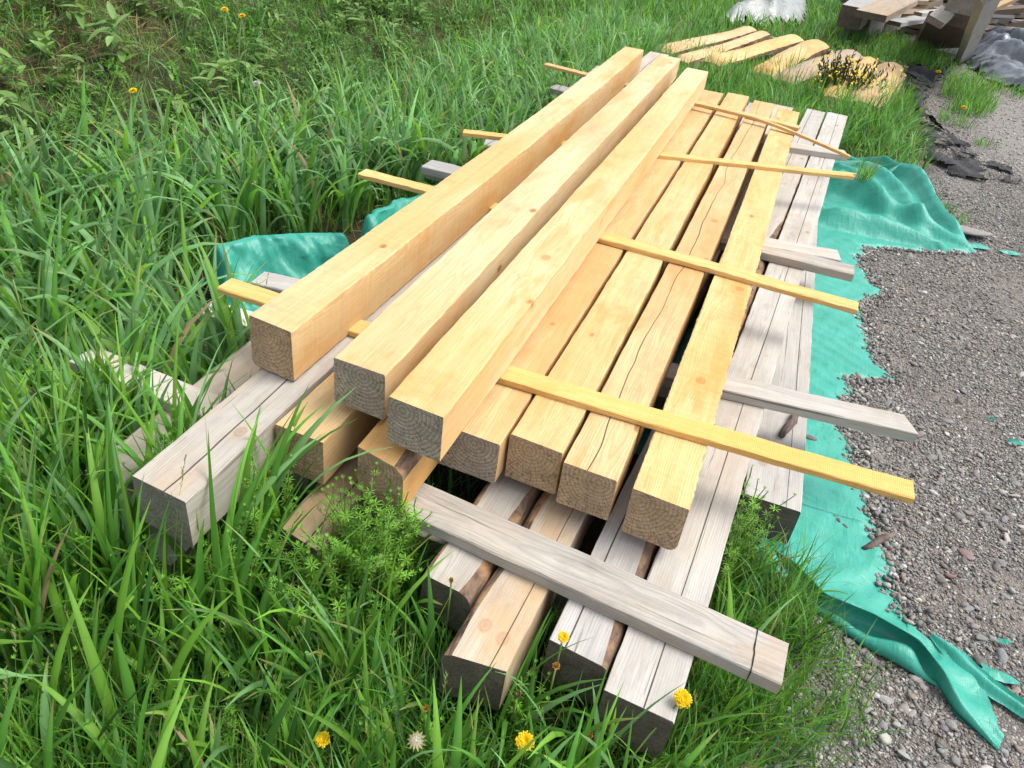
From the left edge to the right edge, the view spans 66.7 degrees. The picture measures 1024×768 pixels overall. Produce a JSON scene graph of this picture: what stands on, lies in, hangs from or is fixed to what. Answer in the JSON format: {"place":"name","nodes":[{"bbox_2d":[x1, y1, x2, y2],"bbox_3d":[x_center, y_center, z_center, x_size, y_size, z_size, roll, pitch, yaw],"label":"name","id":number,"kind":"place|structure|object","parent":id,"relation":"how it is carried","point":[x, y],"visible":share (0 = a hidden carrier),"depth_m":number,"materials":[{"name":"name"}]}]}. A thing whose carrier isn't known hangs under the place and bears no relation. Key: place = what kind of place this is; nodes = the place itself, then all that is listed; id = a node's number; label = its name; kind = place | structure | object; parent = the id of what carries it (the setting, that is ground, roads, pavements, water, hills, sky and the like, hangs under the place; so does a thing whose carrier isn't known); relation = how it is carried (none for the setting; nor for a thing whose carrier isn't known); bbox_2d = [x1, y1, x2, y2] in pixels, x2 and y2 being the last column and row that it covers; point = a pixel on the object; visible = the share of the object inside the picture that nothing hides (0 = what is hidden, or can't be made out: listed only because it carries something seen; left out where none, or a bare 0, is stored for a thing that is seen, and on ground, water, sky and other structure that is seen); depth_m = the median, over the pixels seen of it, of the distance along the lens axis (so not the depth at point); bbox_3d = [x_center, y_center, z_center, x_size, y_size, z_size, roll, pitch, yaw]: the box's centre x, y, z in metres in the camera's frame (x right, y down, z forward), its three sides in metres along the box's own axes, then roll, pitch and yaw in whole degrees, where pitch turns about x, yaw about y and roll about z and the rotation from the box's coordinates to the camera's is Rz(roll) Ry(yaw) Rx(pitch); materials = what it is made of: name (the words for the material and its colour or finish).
{"place":"outdoors","nodes":[
{"label":"outdoors","id":0,"kind":"place"},
{"bbox_2d":[0,0,1023,767],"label":"ground","id":1,"kind":"structure","parent":0,"point":[1010,724],"depth_m":4.22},
{"bbox_2d":[6,270,42,385],"bbox_3d":[-1.627,-0.130,2.623,0.017,0.563,0.020,6,34,-2],"label":"dandelion","id":2,"kind":"object","parent":1,"relation":"on","point":[10,275],"visible":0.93,"depth_m":2.52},
{"bbox_2d":[28,388,49,446],"bbox_3d":[-1.324,0.214,2.236,0.017,0.502,0.021,17,35,13],"label":"dandelion","id":3,"kind":"object","parent":1,"relation":"on","point":[31,391],"visible":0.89,"depth_m":2.12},
{"bbox_2d":[129,88,140,140],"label":"dandelion","id":4,"kind":"object","parent":1,"relation":"on","point":[133,90],"visible":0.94,"depth_m":4.21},
{"bbox_2d":[121,517,197,576],"bbox_3d":[-1.017,0.433,2.166,0.276,0.053,0.123,18,36,14],"label":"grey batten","id":5,"kind":"object","parent":1,"relation":"on","point":[155,531],"visible":0.1,"depth_m":2.12,"materials":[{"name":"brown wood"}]},
{"bbox_2d":[203,128,211,174],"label":"dandelion","id":6,"kind":"object","parent":1,"relation":"on","point":[205,131],"visible":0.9,"depth_m":3.84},
{"bbox_2d":[221,7,232,99],"bbox_3d":[-1.673,-1.793,4.633,0.046,0.829,0.042,17,35,13],"label":"dandelion","id":7,"kind":"object","parent":1,"relation":"on","point":[223,9],"visible":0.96,"depth_m":4.49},
{"bbox_2d":[239,13,250,123],"bbox_3d":[-1.620,-1.842,4.760,0.044,0.780,0.044,17,35,13],"label":"dandelion","id":8,"kind":"object","parent":1,"relation":"on","point":[242,15],"visible":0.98,"depth_m":4.64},
{"bbox_2d":[314,731,329,764],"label":"dandelion","id":9,"kind":"object","parent":1,"relation":"on","point":[319,741],"visible":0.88,"depth_m":1.67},
{"bbox_2d":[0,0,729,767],"bbox_3d":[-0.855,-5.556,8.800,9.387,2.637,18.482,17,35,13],"label":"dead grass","id":10,"kind":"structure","parent":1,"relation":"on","point":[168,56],"depth_m":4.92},
{"bbox_2d":[0,401,795,767],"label":"bedstraw weeds","id":11,"kind":"object","parent":1,"relation":"on","point":[382,533],"visible":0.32,"depth_m":1.97,"materials":[{"name":"green plant"}]},
{"bbox_2d":[407,731,426,767],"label":"dandelion","id":12,"kind":"object","parent":1,"relation":"on","point":[414,742],"visible":0.98,"depth_m":1.68,"materials":[{"name":"plant"}]},
{"bbox_2d":[277,471,568,623],"bbox_3d":[-0.187,0.488,2.348,1.501,0.153,0.143,18,36,14],"label":"bearer","id":13,"kind":"object","parent":1,"relation":"on","point":[434,548],"visible":0.06,"depth_m":2.28,"materials":[{"name":"brown wood"}]},
{"bbox_2d":[280,447,380,584],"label":"squared timber","id":14,"kind":"object","parent":13,"relation":"on","point":[347,468],"visible":0.02,"depth_m":2.10,"materials":[{"name":"beige wood"}]},
{"bbox_2d":[439,104,792,709],"bbox_3d":[1.086,-0.787,4.181,0.157,0.155,6.100,19,36,15],"label":"squared timber","id":15,"kind":"object","parent":13,"relation":"on","point":[501,625],"visible":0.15,"depth_m":1.88,"materials":[{"name":"beige wood"}]},
{"bbox_2d":[540,109,824,705],"bbox_3d":[1.347,-0.773,4.212,0.157,0.155,6.062,19,36,16],"label":"squared timber","id":16,"kind":"object","parent":13,"relation":"on","point":[598,650],"visible":0.43,"depth_m":2.06,"materials":[{"name":"grey wood"}]},
{"bbox_2d":[385,483,788,693],"bbox_3d":[0.161,0.486,1.982,1.068,0.043,0.132,21,36,18],"label":"cross board","id":17,"kind":"object","parent":16,"relation":"on","point":[757,657],"visible":0.97,"depth_m":1.93,"materials":[{"name":"grey wood"}]},
{"bbox_2d":[722,230,840,261],"bbox_3d":[1.088,-0.736,3.937,1.106,0.044,0.129,12,35,6],"label":"grey batten","id":18,"kind":"object","parent":16,"relation":"on","point":[828,253],"visible":0.23,"depth_m":3.88,"materials":[{"name":"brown wood"}]},
{"bbox_2d":[505,92,748,493],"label":"squared timber","id":19,"kind":"object","parent":18,"relation":"on","point":[544,434],"visible":0.79,"depth_m":2.73,"materials":[{"name":"brown wood"}]},
{"bbox_2d":[556,100,773,519],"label":"squared timber","id":20,"kind":"object","parent":18,"relation":"on","point":[597,461],"visible":0.86,"depth_m":2.63,"materials":[{"name":"brown wood"}]},
{"bbox_2d":[593,112,847,759],"bbox_3d":[1.494,-0.714,4.157,0.171,0.154,6.155,19,36,16],"label":"squared timber","id":21,"kind":"object","parent":13,"relation":"on","point":[648,670],"visible":0.76,"depth_m":2.25,"materials":[{"name":"grey wood"}]},
{"bbox_2d":[251,271,917,442],"bbox_3d":[0.201,-0.122,2.871,2.473,0.044,0.112,13,35,8],"label":"grey batten","id":22,"kind":"object","parent":21,"relation":"on","point":[890,424],"visible":0.28,"depth_m":2.73,"materials":[{"name":"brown wood"}]},
{"bbox_2d":[730,134,847,160],"bbox_3d":[1.752,-1.681,5.445,1.163,0.043,0.133,9,34,1],"label":"grey batten","id":23,"kind":"object","parent":21,"relation":"on","point":[808,150],"visible":0.37,"depth_m":5.39,"materials":[{"name":"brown wood"}]},
{"bbox_2d":[622,108,799,549],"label":"squared timber","id":24,"kind":"object","parent":23,"relation":"on","point":[662,495],"visible":0.9,"depth_m":2.53,"materials":[{"name":"brown wood"}]},
{"bbox_2d":[543,63,800,130],"bbox_3d":[1.081,-2.053,5.522,1.936,0.026,0.075,23,37,21],"label":"stick","id":25,"kind":"object","parent":24,"relation":"on","point":[584,74],"visible":0.37,"depth_m":5.41,"materials":[{"name":"brown wood"}]},
{"bbox_2d":[694,102,849,158],"bbox_3d":[1.687,-1.681,5.119,1.105,0.090,0.074,25,38,23],"label":"stick","id":26,"kind":"object","parent":24,"relation":"on","point":[805,137],"visible":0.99,"depth_m":5.09,"materials":[{"name":"brown wood"}]},
{"bbox_2d":[444,577,454,642],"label":"dandelion","id":27,"kind":"object","parent":1,"relation":"on","point":[451,581],"visible":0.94,"depth_m":1.93,"materials":[{"name":"green plant"}]},
{"bbox_2d":[0,0,932,767],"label":"herb leaves","id":28,"kind":"object","parent":1,"relation":"on","point":[258,58],"visible":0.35,"depth_m":5.50,"materials":[{"name":"green plant"}]},
{"bbox_2d":[0,0,946,767],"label":"tall grass","id":29,"kind":"structure","parent":1,"relation":"on","point":[50,510],"depth_m":2.26,"materials":[{"name":"plant"}]},
{"bbox_2d":[0,0,1023,767],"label":"grass","id":30,"kind":"structure","parent":1,"relation":"on","point":[820,20],"depth_m":2.20,"materials":[{"name":"plant"}]},
{"bbox_2d":[510,690,520,726],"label":"dandelion","id":31,"kind":"object","parent":1,"relation":"on","point":[517,693],"visible":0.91,"depth_m":1.76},
{"bbox_2d":[515,730,534,767],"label":"dandelion","id":32,"kind":"object","parent":1,"relation":"on","point":[523,739],"visible":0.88,"depth_m":1.66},
{"bbox_2d":[538,662,559,739],"bbox_3d":[0.083,0.768,1.855,0.019,0.339,0.018,17,35,13],"label":"dandelion","id":33,"kind":"object","parent":1,"relation":"on","point":[556,665],"visible":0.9,"depth_m":1.78,"materials":[{"name":"green plant"}]},
{"bbox_2d":[545,630,569,715],"bbox_3d":[0.096,0.727,1.873,0.027,0.389,0.026,17,35,13],"label":"dandelion","id":34,"kind":"object","parent":1,"relation":"on","point":[563,636],"visible":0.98,"depth_m":1.77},
{"bbox_2d":[581,732,592,759],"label":"dandelion","id":35,"kind":"object","parent":1,"relation":"on","point":[589,736],"visible":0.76,"depth_m":1.73,"materials":[{"name":"orange plant"}]},
{"bbox_2d":[200,155,1023,749],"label":"tarp","id":36,"kind":"object","parent":1,"relation":"on","point":[890,205],"visible":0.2,"depth_m":3.51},
{"bbox_2d":[84,66,598,522],"bbox_3d":[-0.144,-1.237,4.584,0.135,0.151,6.101,16,35,12],"label":"squared timber","id":37,"kind":"object","parent":36,"relation":"on","point":[240,367],"visible":0.06,"depth_m":2.49,"materials":[{"name":"grey wood"}]},
{"bbox_2d":[69,348,225,419],"bbox_3d":[-1.041,0.035,2.395,0.738,0.043,0.109,20,36,16],"label":"cross board","id":38,"kind":"object","parent":37,"relation":"on","point":[191,392],"visible":0.23,"depth_m":2.40,"materials":[{"name":"white wood"}]},
{"bbox_2d":[132,51,668,546],"bbox_3d":[0.220,-1.262,4.355,0.173,0.153,6.269,17,35,13],"label":"squared timber","id":39,"kind":"object","parent":38,"relation":"on","point":[274,395],"visible":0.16,"depth_m":1.98,"materials":[{"name":"grey wood"}]},
{"bbox_2d":[249,46,643,380],"bbox_3d":[0.132,-1.298,4.100,0.173,0.171,4.800,17,35,13],"label":"squared timber","id":40,"kind":"object","parent":39,"relation":"on","point":[301,326],"visible":1,"depth_m":2.78,"materials":[{"name":"brown wood"}]},
{"bbox_2d":[197,301,252,334],"bbox_3d":[-0.898,-0.205,2.879,0.552,0.042,0.102,16,35,11],"label":"grey batten","id":41,"kind":"object","parent":37,"relation":"on","point":[243,316],"visible":0.09,"depth_m":2.89,"materials":[{"name":"white wood"}]},
{"bbox_2d":[483,139,498,150],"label":"grey batten","id":42,"kind":"object","parent":37,"relation":"on","point":[487,141],"visible":0.1,"depth_m":4.70,"materials":[{"name":"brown wood"}]},
{"bbox_2d":[548,84,569,95],"bbox_3d":[0.517,-2.213,5.968,0.469,0.043,0.152,21,37,19],"label":"grey batten","id":43,"kind":"object","parent":37,"relation":"on","point":[563,89],"visible":0.2,"depth_m":5.98,"materials":[{"name":"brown wood"}]},
{"bbox_2d":[426,175,853,281],"bbox_3d":[0.599,-0.847,4.003,2.238,0.044,0.122,17,35,13],"label":"grey batten","id":44,"kind":"object","parent":37,"relation":"on","point":[823,266],"visible":0.28,"depth_m":3.77,"materials":[{"name":"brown wood"}]},
{"bbox_2d":[358,415,437,513],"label":"squared timber","id":45,"kind":"object","parent":44,"relation":"on","point":[405,469],"visible":0.05,"depth_m":2.04,"materials":[{"name":"brown wood"}]},
{"bbox_2d":[421,160,460,178],"bbox_3d":[-0.307,-1.124,4.148,0.326,0.042,0.137,17,35,13],"label":"grey batten","id":46,"kind":"object","parent":44,"relation":"on","point":[439,169],"visible":0.49,"depth_m":4.13,"materials":[{"name":"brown wood"}]},
{"bbox_2d":[275,85,670,484],"bbox_3d":[0.283,-1.002,3.994,0.155,0.153,4.807,17,35,14],"label":"squared timber","id":47,"kind":"object","parent":44,"relation":"on","point":[336,447],"visible":0.06,"depth_m":2.13,"materials":[{"name":"brown wood"}]},
{"bbox_2d":[334,55,679,419],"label":"squared timber","id":48,"kind":"object","parent":47,"relation":"on","point":[381,356],"visible":0.92,"depth_m":2.66,"materials":[{"name":"brown wood"}]},
{"bbox_2d":[420,102,751,631],"bbox_3d":[0.935,-0.856,4.245,0.153,0.154,5.817,18,36,15],"label":"squared timber","id":49,"kind":"object","parent":36,"relation":"on","point":[509,499],"visible":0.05,"depth_m":2.00,"materials":[{"name":"grey wood"}]},
{"bbox_2d":[438,90,722,483],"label":"squared timber","id":50,"kind":"object","parent":49,"relation":"on","point":[478,448],"visible":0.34,"depth_m":2.71,"materials":[{"name":"brown wood"}]},
{"bbox_2d":[387,67,707,461],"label":"squared timber","id":51,"kind":"object","parent":50,"relation":"on","point":[439,394],"visible":1,"depth_m":2.46,"materials":[{"name":"brown wood"}]},
{"bbox_2d":[217,278,914,503],"bbox_3d":[0.059,-0.012,2.358,2.205,0.026,0.107,17,35,13],"label":"stick","id":52,"kind":"object","parent":50,"relation":"on","point":[801,461],"visible":0.59,"depth_m":2.23,"materials":[{"name":"yellow wood"}]},
{"bbox_2d":[358,169,858,314],"bbox_3d":[0.327,-0.638,3.318,2.224,0.025,0.093,18,36,15],"label":"stick","id":53,"kind":"object","parent":50,"relation":"on","point":[768,283],"visible":0.63,"depth_m":3.17,"materials":[{"name":"yellow wood"}]},
{"bbox_2d":[463,129,856,179],"bbox_3d":[0.853,-1.279,4.354,2.258,0.026,0.071,5,34,-4],"label":"stick","id":54,"kind":"object","parent":50,"relation":"on","point":[705,160],"visible":0.61,"depth_m":4.37,"materials":[{"name":"yellow wood"}]},
{"bbox_2d":[653,385,670,409],"bbox_3d":[0.025,-0.089,3.227,1.882,0.153,0.144,16,35,12],"label":"bearer","id":55,"kind":"object","parent":36,"relation":"on","point":[661,398],"visible":0.02,"depth_m":3.03,"materials":[{"name":"brown wood"}]},
{"bbox_2d":[732,156,817,543],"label":"squared timber","id":56,"kind":"object","parent":36,"relation":"on","point":[791,372],"visible":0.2,"depth_m":2.89,"materials":[{"name":"grey wood"}]},
{"bbox_2d":[779,415,798,437],"bbox_3d":[1.047,0.151,2.926,0.037,0.035,0.192,25,38,24],"label":"bark strip","id":57,"kind":"object","parent":56,"relation":"on","point":[790,423],"visible":0.81,"depth_m":2.89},
{"bbox_2d":[851,146,890,183],"bbox_3d":[2.550,-1.554,5.529,0.330,0.254,0.349,28,39,26],"label":"grass tuft","id":58,"kind":"object","parent":36,"relation":"on","point":[869,175],"visible":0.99,"depth_m":5.56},
{"bbox_2d":[861,531,897,549],"bbox_3d":[1.270,0.541,2.689,0.182,0.030,0.028,-15,41,-30],"label":"bark strip","id":59,"kind":"object","parent":36,"relation":"on","point":[878,540],"visible":1,"depth_m":2.68,"materials":[{"name":"brown plant"}]},
{"bbox_2d":[622,688,692,767],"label":"dandelion","id":60,"kind":"object","parent":1,"relation":"on","point":[682,698],"visible":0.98,"depth_m":1.72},
{"bbox_2d":[658,26,756,57],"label":"bark slab","id":61,"kind":"structure","parent":1,"relation":"on","point":[727,36],"depth_m":9.19,"materials":[{"name":"brown wood"}]},
{"bbox_2d":[678,30,770,68],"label":"bark slab","id":62,"kind":"structure","parent":1,"relation":"on","point":[748,40],"depth_m":9.05,"materials":[{"name":"brown wood"}]},
{"bbox_2d":[701,34,803,70],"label":"bark slab","id":63,"kind":"structure","parent":1,"relation":"on","point":[779,44],"depth_m":9.06,"materials":[{"name":"brown wood"}]},
{"bbox_2d":[719,0,807,24],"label":"plastic sheet","id":64,"kind":"object","parent":1,"relation":"on","point":[786,9],"visible":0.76,"depth_m":12.11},
{"bbox_2d":[751,39,829,82],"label":"bark slab","id":65,"kind":"structure","parent":1,"relation":"on","point":[812,48],"depth_m":8.99,"materials":[{"name":"brown wood"}]},
{"bbox_2d":[772,49,862,86],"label":"bark slab","id":66,"kind":"structure","parent":1,"relation":"on","point":[811,64],"depth_m":8.25,"materials":[{"name":"beige wood"}]},
{"bbox_2d":[770,36,908,73],"bbox_3d":[4.134,-4.433,10.403,2.215,0.113,0.092,25,38,24],"label":"bearer","id":67,"kind":"object","parent":1,"relation":"on","point":[905,68],"visible":0.1,"depth_m":9.98,"materials":[{"name":"beige wood"}]},
{"bbox_2d":[822,57,877,103],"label":"bark slab","id":68,"kind":"structure","parent":1,"relation":"on","point":[865,60],"depth_m":8.31,"materials":[{"name":"brown wood"}]},
{"bbox_2d":[813,44,902,94],"bbox_3d":[3.405,-3.036,7.795,0.829,0.613,0.677,17,35,13],"label":"flowering weed","id":69,"kind":"object","parent":1,"relation":"on","point":[835,70],"visible":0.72,"depth_m":7.70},
{"bbox_2d":[843,14,901,44],"bbox_3d":[5.546,-5.520,11.952,0.346,0.365,1.703,28,41,27],"label":"scrap board","id":70,"kind":"object","parent":1,"relation":"on","point":[874,25],"visible":0.12,"depth_m":11.45,"materials":[{"name":"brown wood"}]},
{"bbox_2d":[836,0,875,30],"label":"scrap board","id":71,"kind":"object","parent":70,"relation":"on","point":[847,19],"visible":0.66,"depth_m":10.86,"materials":[{"name":"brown wood"}]},
{"bbox_2d":[854,0,918,22],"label":"scrap board","id":72,"kind":"object","parent":71,"relation":"on","point":[883,11],"visible":1,"depth_m":10.68,"materials":[{"name":"beige wood"}]},
{"bbox_2d":[848,62,903,110],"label":"bark slab","id":73,"kind":"structure","parent":1,"relation":"on","point":[884,65],"depth_m":7.98,"materials":[{"name":"brown wood"}]},
{"bbox_2d":[890,32,975,63],"bbox_3d":[9.478,-7.582,16.064,3.073,0.085,13.307,31,41,30],"label":"ground cloth","id":74,"kind":"object","parent":1,"relation":"on","point":[955,51],"visible":0.02,"depth_m":11.99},
{"bbox_2d":[1005,19,1023,26],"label":"scrap board","id":75,"kind":"object","parent":74,"relation":"on","point":[1019,24],"visible":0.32,"depth_m":13.30,"materials":[{"name":"brown wood"}]},
{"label":"scrap board","id":76,"kind":"object","parent":74,"relation":"on","visible":0},
{"bbox_2d":[901,27,919,33],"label":"scrap board","id":77,"kind":"object","parent":76,"relation":"on","point":[910,29],"visible":0.2,"depth_m":12.68,"materials":[{"name":"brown wood"}]},
{"bbox_2d":[913,11,964,48],"bbox_3d":[6.100,-4.941,10.888,0.706,0.105,2.334,6,15,22],"label":"scrap board","id":78,"kind":"object","parent":1,"relation":"on","point":[944,35],"visible":0.42,"depth_m":11.03,"materials":[{"name":"brown wood"}]},
{"bbox_2d":[947,13,969,29],"bbox_3d":[6.122,-5.004,10.354,0.306,0.205,2.542,29,40,18],"label":"scrap board","id":79,"kind":"object","parent":78,"relation":"on","point":[957,20],"visible":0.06,"depth_m":9.46,"materials":[{"name":"brown wood"}]},
{"bbox_2d":[925,5,954,28],"bbox_3d":[5.119,-4.384,9.290,0.205,0.075,0.720,38,47,12],"label":"scrap board","id":80,"kind":"object","parent":79,"relation":"on","point":[939,17],"visible":0.99,"depth_m":9.13,"materials":[{"name":"grey wood"}]},
{"bbox_2d":[995,0,1018,10],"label":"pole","id":81,"kind":"object","parent":79,"relation":"on","point":[1003,4],"visible":0.6,"depth_m":10.13,"materials":[{"name":"beige wood"}]},
{"bbox_2d":[903,59,1021,181],"bbox_3d":[4.767,-3.124,8.604,0.844,0.144,5.446,17,35,13],"label":"ground cloth","id":82,"kind":"object","parent":1,"relation":"on","point":[965,167],"visible":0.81,"depth_m":7.18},
{"bbox_2d":[958,548,973,560],"bbox_3d":[1.577,0.593,2.702,0.053,0.016,0.042,17,35,13],"label":"stone","id":83,"kind":"object","parent":1,"relation":"on","point":[967,554],"visible":1,"depth_m":2.70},
{"bbox_2d":[960,225,991,236],"bbox_3d":[3.075,-1.079,5.397,0.236,0.075,0.444,-23,45,-37],"label":"strip","id":84,"kind":"object","parent":1,"relation":"on","point":[971,231],"visible":0.34,"depth_m":5.29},
{"bbox_2d":[955,0,999,63],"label":"scrap board","id":85,"kind":"object","parent":1,"relation":"on","point":[983,11],"visible":0.94,"depth_m":8.41,"materials":[{"name":"grey wood"}]},
{"bbox_2d":[944,0,975,15],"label":"scrap board","id":86,"kind":"object","parent":85,"relation":"on","point":[963,7],"visible":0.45,"depth_m":8.30,"materials":[{"name":"brown wood"}]},
{"bbox_2d":[969,243,988,249],"bbox_3d":[3.064,-0.924,5.178,0.216,0.015,0.119,17,35,13],"label":"tarp scrap","id":87,"kind":"object","parent":1,"relation":"on","point":[977,245],"visible":0.65,"depth_m":5.17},
{"bbox_2d":[967,27,1023,89],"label":"black plastic","id":88,"kind":"object","parent":1,"relation":"on","point":[999,50],"visible":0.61,"depth_m":11.16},
{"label":"scrap board","id":89,"kind":"object","parent":1,"relation":"on","visible":0},
{"bbox_2d":[904,23,922,28],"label":"scrap board","id":90,"kind":"object","parent":89,"relation":"on","point":[917,26],"visible":0.11,"depth_m":12.63,"materials":[{"name":"beige wood"}]},
{"bbox_2d":[886,16,925,26],"bbox_3d":[6.223,-5.688,12.198,0.226,0.066,1.333,32,41,31],"label":"scrap board","id":91,"kind":"object","parent":90,"relation":"on","point":[906,21],"visible":0.86,"depth_m":11.99,"materials":[{"name":"grey wood"}]},
{"bbox_2d":[913,9,935,16],"bbox_3d":[6.432,-5.724,12.001,0.628,0.055,0.145,-20,43,-30],"label":"scrap board","id":92,"kind":"object","parent":91,"relation":"on","point":[922,13],"visible":0.54,"depth_m":11.86,"materials":[{"name":"grey wood"}]},
{"bbox_2d":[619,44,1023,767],"bbox_3d":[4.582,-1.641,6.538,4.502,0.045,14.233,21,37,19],"label":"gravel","id":93,"kind":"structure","parent":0,"point":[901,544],"depth_m":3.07,"materials":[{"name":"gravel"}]},
{"bbox_2d":[878,694,892,704],"bbox_3d":[1.046,0.883,2.176,0.052,0.015,0.034,17,35,13],"label":"stone","id":94,"kind":"object","parent":93,"relation":"on","point":[887,700],"visible":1,"depth_m":2.17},
{"bbox_2d":[976,633,987,642],"bbox_3d":[1.448,0.785,2.404,0.048,0.023,0.030,8,34,0],"label":"stone","id":95,"kind":"object","parent":93,"relation":"on","point":[980,637],"visible":1,"depth_m":2.39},
{"bbox_2d":[979,662,1019,684],"bbox_3d":[1.417,0.848,2.280,0.138,0.017,0.055,17,35,13],"label":"tarp scrap","id":96,"kind":"object","parent":93,"relation":"on","point":[1000,676],"visible":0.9,"depth_m":2.27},
{"bbox_2d":[996,648,1007,664],"bbox_3d":[1.481,0.822,2.351,0.034,0.022,0.057,17,35,13],"label":"stone","id":97,"kind":"object","parent":93,"relation":"on","point":[1001,654],"visible":1,"depth_m":2.34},
{"bbox_2d":[1008,438,1023,445],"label":"tarp scrap","id":98,"kind":"object","parent":93,"relation":"on","point":[1017,442],"visible":1,"depth_m":3.29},
{"label":"scrap board","id":99,"kind":"object","parent":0,"visible":0},
{"bbox_2d":[916,0,942,8],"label":"scrap board","id":100,"kind":"object","parent":99,"relation":"on","point":[934,3],"visible":0.34,"depth_m":12.63,"materials":[{"name":"beige wood"}]},
{"label":"scrap board","id":101,"kind":"object","parent":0,"visible":0},
{"bbox_2d":[991,14,1014,19],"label":"scrap board","id":102,"kind":"object","parent":101,"relation":"on","point":[1004,17],"visible":0.25,"depth_m":12.78,"materials":[{"name":"grey wood"}]},
{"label":"scrap board","id":103,"kind":"object","parent":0,"visible":0},
{"bbox_2d":[994,5,1023,14],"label":"scrap board","id":104,"kind":"object","parent":103,"relation":"on","point":[1016,9],"visible":0.28,"depth_m":13.01,"materials":[{"name":"brown wood"}]},
{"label":"scrap board","id":105,"kind":"object","parent":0,"visible":0},
{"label":"scrap board","id":106,"kind":"object","parent":105,"relation":"on","visible":0},
{"bbox_2d":[902,9,930,14],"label":"scrap board","id":107,"kind":"object","parent":106,"relation":"on","point":[910,12],"visible":0.14,"depth_m":12.62,"materials":[{"name":"beige wood"}]},
{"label":"scrap board","id":108,"kind":"object","parent":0,"visible":0},
{"bbox_2d":[997,19,1022,23],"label":"scrap board","id":109,"kind":"object","parent":108,"relation":"on","point":[1000,21],"visible":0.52,"depth_m":13.41,"materials":[{"name":"grey wood"}]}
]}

